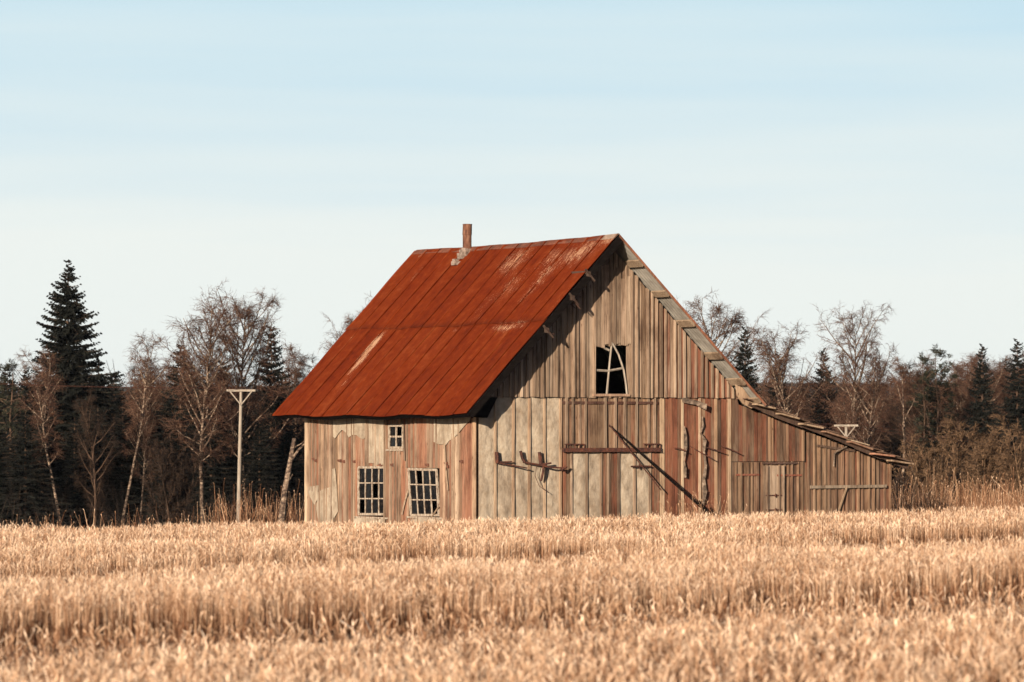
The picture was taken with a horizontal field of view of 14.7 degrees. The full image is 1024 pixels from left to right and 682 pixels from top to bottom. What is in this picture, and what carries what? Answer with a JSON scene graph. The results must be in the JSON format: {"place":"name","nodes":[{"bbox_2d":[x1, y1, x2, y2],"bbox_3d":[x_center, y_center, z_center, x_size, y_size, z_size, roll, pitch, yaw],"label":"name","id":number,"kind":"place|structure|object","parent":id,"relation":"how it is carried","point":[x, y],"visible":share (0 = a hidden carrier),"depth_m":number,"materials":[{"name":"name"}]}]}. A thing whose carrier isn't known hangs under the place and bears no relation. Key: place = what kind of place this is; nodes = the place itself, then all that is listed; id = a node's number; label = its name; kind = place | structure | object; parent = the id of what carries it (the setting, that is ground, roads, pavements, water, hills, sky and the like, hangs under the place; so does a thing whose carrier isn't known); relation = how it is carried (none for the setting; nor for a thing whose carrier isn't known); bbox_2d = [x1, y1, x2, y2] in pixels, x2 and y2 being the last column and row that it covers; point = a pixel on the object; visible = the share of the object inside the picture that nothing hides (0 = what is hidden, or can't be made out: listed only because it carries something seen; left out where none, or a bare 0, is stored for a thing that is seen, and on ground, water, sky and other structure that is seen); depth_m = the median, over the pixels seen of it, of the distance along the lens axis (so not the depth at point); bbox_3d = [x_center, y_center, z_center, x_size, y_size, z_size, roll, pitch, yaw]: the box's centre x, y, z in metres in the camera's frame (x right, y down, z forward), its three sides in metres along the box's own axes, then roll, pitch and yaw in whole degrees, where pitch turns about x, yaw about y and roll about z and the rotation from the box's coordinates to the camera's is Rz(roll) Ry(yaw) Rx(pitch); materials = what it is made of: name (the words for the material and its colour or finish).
{"place":"outdoors","nodes":[
{"label":"outdoors","id":0,"kind":"place"},
{"bbox_2d":[0,383,1023,681],"bbox_3d":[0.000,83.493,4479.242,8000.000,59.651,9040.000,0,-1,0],"label":"ground","id":1,"kind":"structure","parent":0,"point":[506,617],"depth_m":45.01,"materials":[{"name":"plant"}]},
{"bbox_2d":[0,421,22,524],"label":"spruce tree","id":2,"kind":"object","parent":1,"relation":"on","point":[1,465],"visible":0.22,"depth_m":207.10,"materials":[{"name":"green plant"}]},
{"bbox_2d":[0,366,23,463],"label":"spruce tree","id":3,"kind":"object","parent":1,"relation":"on","point":[10,381],"visible":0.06,"depth_m":237.08,"materials":[{"name":"green plant"}]},
{"bbox_2d":[0,358,27,457],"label":"pine tree","id":4,"kind":"object","parent":1,"relation":"on","point":[10,397],"visible":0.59,"depth_m":214.81,"materials":[{"name":"green plant"}]},
{"bbox_2d":[0,434,27,519],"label":"spruce tree","id":5,"kind":"object","parent":1,"relation":"on","point":[7,468],"visible":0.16,"depth_m":208.63,"materials":[{"name":"green plant"}]},
{"bbox_2d":[5,367,36,464],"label":"spruce tree","id":6,"kind":"object","parent":1,"relation":"on","point":[24,393],"visible":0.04,"depth_m":231.34,"materials":[{"name":"green plant"}]},
{"bbox_2d":[14,345,51,411],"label":"bare tree","id":7,"kind":"object","parent":1,"relation":"on","point":[25,365],"visible":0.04,"depth_m":249.53,"materials":[{"name":"brown plant"}]},
{"bbox_2d":[0,412,77,532],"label":"spruce tree","id":8,"kind":"object","parent":1,"relation":"on","point":[27,457],"visible":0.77,"depth_m":202.86,"materials":[{"name":"green plant"}]},
{"bbox_2d":[15,369,67,527],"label":"birch tree","id":9,"kind":"object","parent":1,"relation":"on","point":[42,422],"visible":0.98,"depth_m":203.49,"materials":[{"name":"brown plant"}]},
{"bbox_2d":[0,414,91,530],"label":"spruce tree","id":10,"kind":"object","parent":1,"relation":"on","point":[56,474],"visible":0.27,"depth_m":206.24,"materials":[{"name":"green plant"}]},
{"bbox_2d":[29,343,66,443],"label":"birch tree","id":11,"kind":"object","parent":1,"relation":"on","point":[50,375],"visible":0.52,"depth_m":209.22,"materials":[{"name":"brown plant"}]},
{"bbox_2d":[19,433,96,531],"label":"spruce tree","id":12,"kind":"object","parent":1,"relation":"on","point":[66,487],"visible":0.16,"depth_m":207.47,"materials":[{"name":"green plant"}]},
{"bbox_2d":[4,259,140,492],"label":"spruce tree","id":13,"kind":"object","parent":1,"relation":"on","point":[72,366],"visible":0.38,"depth_m":217.47,"materials":[{"name":"green plant"}]},
{"bbox_2d":[54,419,120,527],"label":"spruce tree","id":14,"kind":"object","parent":1,"relation":"on","point":[69,439],"visible":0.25,"depth_m":213.27,"materials":[{"name":"green plant"}]},
{"bbox_2d":[70,384,125,527],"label":"bare tree","id":15,"kind":"object","parent":1,"relation":"on","point":[92,458],"visible":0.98,"depth_m":203.37,"materials":[{"name":"brown plant"}]},
{"bbox_2d":[84,359,118,429],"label":"spruce tree","id":16,"kind":"object","parent":1,"relation":"on","point":[98,396],"visible":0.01,"depth_m":232.43,"materials":[{"name":"green plant"}]},
{"bbox_2d":[60,409,153,533],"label":"spruce tree","id":17,"kind":"object","parent":1,"relation":"on","point":[103,477],"visible":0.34,"depth_m":211.54,"materials":[{"name":"green plant"}]},
{"bbox_2d":[97,369,152,478],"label":"spruce tree","id":18,"kind":"object","parent":1,"relation":"on","point":[113,396],"visible":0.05,"depth_m":227.47,"materials":[{"name":"green plant"}]},
{"bbox_2d":[96,409,157,530],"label":"spruce tree","id":19,"kind":"object","parent":1,"relation":"on","point":[122,435],"visible":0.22,"depth_m":215.44,"materials":[{"name":"green plant"}]},
{"bbox_2d":[105,356,161,417],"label":"bare tree","id":20,"kind":"object","parent":1,"relation":"on","point":[130,368],"visible":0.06,"depth_m":245.66,"materials":[{"name":"brown plant"}]},
{"bbox_2d":[127,388,149,452],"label":"spruce tree","id":21,"kind":"object","parent":1,"relation":"on","point":[135,406],"visible":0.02,"depth_m":228.62,"materials":[{"name":"green plant"}]},
{"bbox_2d":[119,351,167,524],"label":"birch tree","id":22,"kind":"object","parent":1,"relation":"on","point":[157,398],"visible":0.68,"depth_m":208.21,"materials":[{"name":"brown plant"}]},
{"bbox_2d":[119,330,175,527],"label":"birch tree","id":23,"kind":"object","parent":1,"relation":"on","point":[146,396],"visible":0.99,"depth_m":205.92,"materials":[{"name":"brown plant"}]},
{"bbox_2d":[125,370,170,421],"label":"bare tree","id":24,"kind":"object","parent":1,"relation":"on","point":[138,383],"visible":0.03,"depth_m":241.71,"materials":[{"name":"brown plant"}]},
{"bbox_2d":[134,379,167,442],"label":"spruce tree","id":25,"kind":"object","parent":1,"relation":"on","point":[157,417],"visible":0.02,"depth_m":234.13,"materials":[{"name":"green plant"}]},
{"bbox_2d":[106,413,198,528],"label":"spruce tree","id":26,"kind":"object","parent":1,"relation":"on","point":[130,463],"visible":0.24,"depth_m":212.69,"materials":[{"name":"green plant"}]},
{"bbox_2d":[128,433,199,528],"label":"spruce tree","id":27,"kind":"object","parent":1,"relation":"on","point":[173,440],"visible":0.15,"depth_m":212.44,"materials":[{"name":"green plant"}]},
{"bbox_2d":[156,388,179,475],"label":"spruce tree","id":28,"kind":"object","parent":1,"relation":"on","point":[161,439],"depth_m":232.77,"materials":[{"name":"green plant"}]},
{"bbox_2d":[131,427,213,528],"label":"alder shrub","id":29,"kind":"object","parent":1,"relation":"on","point":[168,481],"visible":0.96,"depth_m":197.79,"materials":[{"name":"plant"}]},
{"bbox_2d":[137,349,214,424],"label":"birch tree","id":30,"kind":"object","parent":1,"relation":"on","point":[160,368],"visible":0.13,"depth_m":234.55,"materials":[{"name":"brown plant"}]},
{"bbox_2d":[124,344,232,516],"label":"spruce tree","id":31,"kind":"object","parent":1,"relation":"on","point":[170,413],"visible":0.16,"depth_m":215.71,"materials":[{"name":"green plant"}]},
{"bbox_2d":[156,420,235,521],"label":"spruce tree","id":32,"kind":"object","parent":1,"relation":"on","point":[191,436],"visible":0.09,"depth_m":214.87,"materials":[{"name":"green plant"}]},
{"bbox_2d":[159,370,232,480],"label":"spruce tree","id":33,"kind":"object","parent":1,"relation":"on","point":[195,418],"visible":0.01,"depth_m":226.25,"materials":[{"name":"green plant"}]},
{"bbox_2d":[163,415,242,526],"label":"spruce tree","id":34,"kind":"object","parent":1,"relation":"on","point":[215,477],"visible":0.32,"depth_m":210.44,"materials":[{"name":"green plant"}]},
{"bbox_2d":[144,297,266,527],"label":"birch tree","id":35,"kind":"object","parent":1,"relation":"on","point":[211,333],"visible":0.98,"depth_m":204.64,"materials":[{"name":"brown plant"}]},
{"bbox_2d":[201,361,247,489],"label":"spruce tree","id":36,"kind":"object","parent":1,"relation":"on","point":[225,430],"visible":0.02,"depth_m":235.23,"materials":[{"name":"green plant"}]},
{"bbox_2d":[195,350,255,460],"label":"bare tree","id":37,"kind":"object","parent":1,"relation":"on","point":[230,376],"visible":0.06,"depth_m":239.56,"materials":[{"name":"brown plant"}]},
{"bbox_2d":[179,279,294,505],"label":"birch tree","id":38,"kind":"object","parent":1,"relation":"on","point":[263,326],"visible":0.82,"depth_m":209.09,"materials":[{"name":"brown plant"}]},
{"bbox_2d":[226,387,255,520],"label":"utility pole","id":39,"kind":"object","parent":1,"relation":"on","point":[240,402],"visible":0.94,"depth_m":189.85,"materials":[{"name":"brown wood"}]},
{"bbox_2d":[193,405,299,521],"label":"spruce tree","id":40,"kind":"object","parent":1,"relation":"on","point":[234,458],"visible":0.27,"depth_m":211.64,"materials":[{"name":"green plant"}]},
{"bbox_2d":[220,420,298,529],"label":"spruce tree","id":41,"kind":"object","parent":1,"relation":"on","point":[256,466],"visible":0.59,"depth_m":207.80,"materials":[{"name":"green plant"}]},
{"bbox_2d":[224,323,304,522],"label":"spruce tree","id":42,"kind":"object","parent":1,"relation":"on","point":[274,407],"visible":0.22,"depth_m":217.79,"materials":[{"name":"green plant"}]},
{"bbox_2d":[230,382,301,499],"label":"spruce tree","id":43,"kind":"object","parent":1,"relation":"on","point":[260,422],"visible":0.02,"depth_m":231.13,"materials":[{"name":"green plant"}]},
{"bbox_2d":[256,418,304,521],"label":"spruce tree","id":44,"kind":"object","parent":1,"relation":"on","point":[280,446],"visible":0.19,"depth_m":214.98,"materials":[{"name":"green plant"}]},
{"bbox_2d":[267,371,304,496],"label":"spruce tree","id":45,"kind":"object","parent":1,"relation":"on","point":[291,428],"visible":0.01,"depth_m":235.77,"materials":[{"name":"green plant"}]},
{"bbox_2d":[278,438,304,524],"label":"broken birch","id":46,"kind":"object","parent":1,"relation":"on","point":[283,501],"visible":0.81,"depth_m":149.84,"materials":[{"name":"beige plant"}]},
{"bbox_2d":[273,338,311,503],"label":"bare tree","id":47,"kind":"object","parent":1,"relation":"on","point":[296,373],"visible":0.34,"depth_m":223.12,"materials":[{"name":"brown plant"}]},
{"bbox_2d":[297,352,318,439],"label":"bare tree","id":48,"kind":"object","parent":1,"relation":"on","point":[300,435],"visible":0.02,"depth_m":239.97,"materials":[{"name":"brown plant"}]},
{"bbox_2d":[318,290,372,353],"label":"birch tree","id":49,"kind":"object","parent":1,"relation":"on","point":[349,320],"visible":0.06,"depth_m":244.34,"materials":[{"name":"brown plant"}]},
{"bbox_2d":[0,357,997,466],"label":"wood","id":50,"kind":"object","parent":1,"relation":"on","point":[310,371],"depth_m":474.11,"materials":[{"name":"plant"}]},
{"bbox_2d":[0,469,1010,534],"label":"undergrowth","id":51,"kind":"object","parent":1,"relation":"on","point":[137,523],"visible":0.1,"depth_m":201.35,"materials":[{"name":"plant"}]},
{"bbox_2d":[0,459,1023,533],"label":"tall grass","id":52,"kind":"structure","parent":1,"relation":"on","point":[987,501],"depth_m":152.04,"materials":[{"name":"plant"}]},
{"bbox_2d":[272,224,913,529],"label":"barn","id":53,"kind":"structure","parent":1,"relation":"on","point":[468,380],"depth_m":117.84,"materials":[{"name":"brown wood"}]},
{"bbox_2d":[354,466,387,518],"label":"window","id":54,"kind":"structure","parent":53,"relation":"in","point":[367,476],"depth_m":120.07,"materials":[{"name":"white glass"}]},
{"bbox_2d":[386,424,402,450],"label":"window","id":55,"kind":"structure","parent":53,"relation":"in","point":[395,443],"depth_m":118.73,"materials":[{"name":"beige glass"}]},
{"bbox_2d":[407,468,441,518],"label":"window","id":56,"kind":"structure","parent":53,"relation":"in","point":[421,496],"depth_m":117.08,"materials":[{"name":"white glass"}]},
{"bbox_2d":[563,452,658,523],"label":"sliding door","id":57,"kind":"structure","parent":53,"relation":"in","point":[601,484],"depth_m":116.63,"materials":[{"name":"wood"}]},
{"bbox_2d":[592,342,629,395],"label":"window","id":58,"kind":"structure","parent":53,"relation":"in","point":[609,370],"depth_m":116.69,"materials":[{"name":"brown wood"}]},
{"bbox_2d":[763,466,784,521],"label":"hatch door","id":59,"kind":"structure","parent":53,"relation":"in","point":[773,485],"depth_m":119.48,"materials":[{"name":"wood"}]},
{"bbox_2d":[609,424,712,515],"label":"wooden pole","id":60,"kind":"object","parent":1,"relation":"on","point":[662,472],"visible":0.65,"depth_m":117.04,"materials":[{"name":"wood"}]},
{"bbox_2d":[676,287,774,399],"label":"birch tree","id":61,"kind":"object","parent":1,"relation":"on","point":[718,310],"visible":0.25,"depth_m":231.89,"materials":[{"name":"brown plant"}]},
{"bbox_2d":[730,326,765,461],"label":"spruce tree","id":62,"kind":"object","parent":1,"relation":"on","point":[746,371],"visible":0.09,"depth_m":224.89,"materials":[{"name":"green plant"}]},
{"bbox_2d":[741,369,801,413],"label":"birch tree","id":63,"kind":"object","parent":1,"relation":"on","point":[765,381],"visible":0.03,"depth_m":275.04,"materials":[{"name":"brown plant"}]},
{"bbox_2d":[764,353,800,461],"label":"spruce tree","id":64,"kind":"object","parent":1,"relation":"on","point":[773,394],"visible":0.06,"depth_m":234.81,"materials":[{"name":"green plant"}]},
{"bbox_2d":[745,319,830,461],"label":"birch tree","id":65,"kind":"object","parent":1,"relation":"on","point":[782,364],"visible":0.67,"depth_m":223.92,"materials":[{"name":"brown plant"}]},
{"bbox_2d":[761,375,814,422],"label":"bare tree","id":66,"kind":"object","parent":1,"relation":"on","point":[798,391],"visible":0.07,"depth_m":260.27,"materials":[{"name":"brown plant"}]},
{"bbox_2d":[764,382,812,420],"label":"bare tree","id":67,"kind":"object","parent":1,"relation":"on","point":[795,411],"visible":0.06,"depth_m":254.77,"materials":[{"name":"brown plant"}]},
{"bbox_2d":[786,363,856,420],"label":"bare tree","id":68,"kind":"object","parent":1,"relation":"on","point":[833,390],"visible":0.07,"depth_m":278.14,"materials":[{"name":"brown plant"}]},
{"bbox_2d":[805,348,849,435],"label":"spruce tree","id":69,"kind":"object","parent":1,"relation":"on","point":[821,373],"visible":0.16,"depth_m":244.84,"materials":[{"name":"green plant"}]},
{"bbox_2d":[807,391,858,441],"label":"birch tree","id":70,"kind":"object","parent":1,"relation":"on","point":[825,405],"visible":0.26,"depth_m":243.10,"materials":[{"name":"brown plant"}]},
{"bbox_2d":[803,376,862,420],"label":"bare tree","id":71,"kind":"object","parent":1,"relation":"on","point":[838,396],"visible":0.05,"depth_m":282.25,"materials":[{"name":"brown plant"}]},
{"bbox_2d":[834,423,857,436],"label":"utility pole","id":72,"kind":"object","parent":1,"relation":"on","point":[845,434],"visible":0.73,"depth_m":203.80,"materials":[{"name":"brown wood"}]},
{"bbox_2d":[810,301,902,449],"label":"birch tree","id":73,"kind":"object","parent":1,"relation":"on","point":[853,418],"visible":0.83,"depth_m":215.71,"materials":[{"name":"brown plant"}]},
{"bbox_2d":[809,397,905,485],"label":"bare tree","id":74,"kind":"object","parent":1,"relation":"on","point":[861,434],"visible":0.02,"depth_m":274.72,"materials":[{"name":"brown plant"}]},
{"bbox_2d":[846,394,898,446],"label":"bare tree","id":75,"kind":"object","parent":1,"relation":"on","point":[889,423],"visible":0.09,"depth_m":257.28,"materials":[{"name":"brown plant"}]},
{"bbox_2d":[855,367,908,451],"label":"birch tree","id":76,"kind":"object","parent":1,"relation":"on","point":[896,387],"visible":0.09,"depth_m":283.42,"materials":[{"name":"brown plant"}]},
{"bbox_2d":[874,419,901,495],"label":"spruce tree","id":77,"kind":"object","parent":1,"relation":"on","point":[885,439],"visible":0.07,"depth_m":276.00,"materials":[{"name":"green plant"}]},
{"bbox_2d":[891,472,913,508],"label":"alder shrub","id":78,"kind":"object","parent":1,"relation":"on","point":[899,482],"visible":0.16,"depth_m":199.19,"materials":[{"name":"plant"}]},
{"bbox_2d":[872,402,936,503],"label":"bare tree","id":79,"kind":"object","parent":1,"relation":"on","point":[891,447],"visible":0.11,"depth_m":272.24,"materials":[{"name":"brown plant"}]},
{"bbox_2d":[896,374,917,480],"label":"birch tree","id":80,"kind":"object","parent":1,"relation":"on","point":[903,423],"visible":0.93,"depth_m":204.78,"materials":[{"name":"brown plant"}]},
{"bbox_2d":[864,359,962,474],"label":"bare tree","id":81,"kind":"object","parent":1,"relation":"on","point":[910,405],"visible":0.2,"depth_m":252.21,"materials":[{"name":"brown plant"}]},
{"bbox_2d":[886,447,940,485],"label":"willow shrub","id":82,"kind":"object","parent":1,"relation":"on","point":[908,468],"visible":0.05,"depth_m":205.30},
{"bbox_2d":[885,350,942,480],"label":"bare tree","id":83,"kind":"object","parent":1,"relation":"on","point":[900,371],"visible":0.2,"depth_m":257.88,"materials":[{"name":"brown plant"}]},
{"bbox_2d":[891,470,943,504],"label":"alder shrub","id":84,"kind":"object","parent":1,"relation":"on","point":[894,481],"visible":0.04,"depth_m":203.76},
{"bbox_2d":[884,359,959,464],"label":"bare tree","id":85,"kind":"object","parent":1,"relation":"on","point":[905,386],"visible":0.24,"depth_m":254.66,"materials":[{"name":"brown plant"}]},
{"bbox_2d":[907,350,942,463],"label":"pine tree","id":86,"kind":"object","parent":1,"relation":"on","point":[924,360],"visible":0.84,"depth_m":230.87,"materials":[{"name":"green plant"}]},
{"bbox_2d":[897,433,956,512],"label":"willow shrub","id":87,"kind":"object","parent":1,"relation":"on","point":[920,462],"visible":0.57,"depth_m":189.60,"materials":[{"name":"plant"}]},
{"bbox_2d":[902,457,974,509],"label":"alder shrub","id":88,"kind":"object","parent":1,"relation":"on","point":[949,475],"visible":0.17,"depth_m":198.41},
{"bbox_2d":[919,343,961,459],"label":"pine tree","id":89,"kind":"object","parent":1,"relation":"on","point":[937,413],"visible":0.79,"depth_m":229.85,"materials":[{"name":"green plant"}]},
{"bbox_2d":[932,448,982,503],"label":"alder shrub","id":90,"kind":"object","parent":1,"relation":"on","point":[957,474],"visible":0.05,"depth_m":200.90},
{"bbox_2d":[919,348,996,471],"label":"bare tree","id":91,"kind":"object","parent":1,"relation":"on","point":[965,368],"visible":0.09,"depth_m":252.64,"materials":[{"name":"brown plant"}]},
{"bbox_2d":[931,359,993,471],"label":"birch tree","id":92,"kind":"object","parent":1,"relation":"on","point":[954,368],"visible":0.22,"depth_m":242.25,"materials":[{"name":"brown plant"}]},
{"bbox_2d":[934,379,998,455],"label":"bare tree","id":93,"kind":"object","parent":1,"relation":"on","point":[965,406],"visible":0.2,"depth_m":235.71,"materials":[{"name":"brown plant"}]},
{"bbox_2d":[935,413,1023,507],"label":"willow shrub","id":94,"kind":"object","parent":1,"relation":"on","point":[984,454],"visible":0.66,"depth_m":185.80,"materials":[{"name":"plant"}]},
{"bbox_2d":[941,352,1018,451],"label":"birch tree","id":95,"kind":"object","parent":1,"relation":"on","point":[999,381],"visible":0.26,"depth_m":236.43,"materials":[{"name":"brown plant"}]},
{"bbox_2d":[954,343,1008,468],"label":"spruce tree","id":96,"kind":"object","parent":1,"relation":"on","point":[983,419],"visible":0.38,"depth_m":228.81,"materials":[{"name":"green plant"}]},
{"bbox_2d":[958,352,1012,421],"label":"bare tree","id":97,"kind":"object","parent":1,"relation":"on","point":[994,365],"visible":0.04,"depth_m":254.00,"materials":[{"name":"brown plant"}]},
{"bbox_2d":[989,354,1014,416],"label":"bare tree","id":98,"kind":"object","parent":1,"relation":"on","point":[999,373],"visible":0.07,"depth_m":252.14,"materials":[{"name":"brown plant"}]},
{"bbox_2d":[984,338,1023,478],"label":"spruce tree","id":99,"kind":"object","parent":1,"relation":"on","point":[1011,404],"visible":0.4,"depth_m":226.81,"materials":[{"name":"green plant"}]},
{"bbox_2d":[989,429,1023,506],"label":"willow shrub","id":100,"kind":"object","parent":1,"relation":"on","point":[1002,462],"visible":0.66,"depth_m":183.40,"materials":[{"name":"plant"}]},
{"bbox_2d":[994,361,1023,434],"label":"bare tree","id":101,"kind":"object","parent":1,"relation":"on","point":[999,365],"visible":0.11,"depth_m":241.11,"materials":[{"name":"brown plant"}]},
{"bbox_2d":[0,0,1023,386],"label":"sky","id":102,"kind":"structure","parent":0,"point":[784,156],"materials":[{"name":"blue"}]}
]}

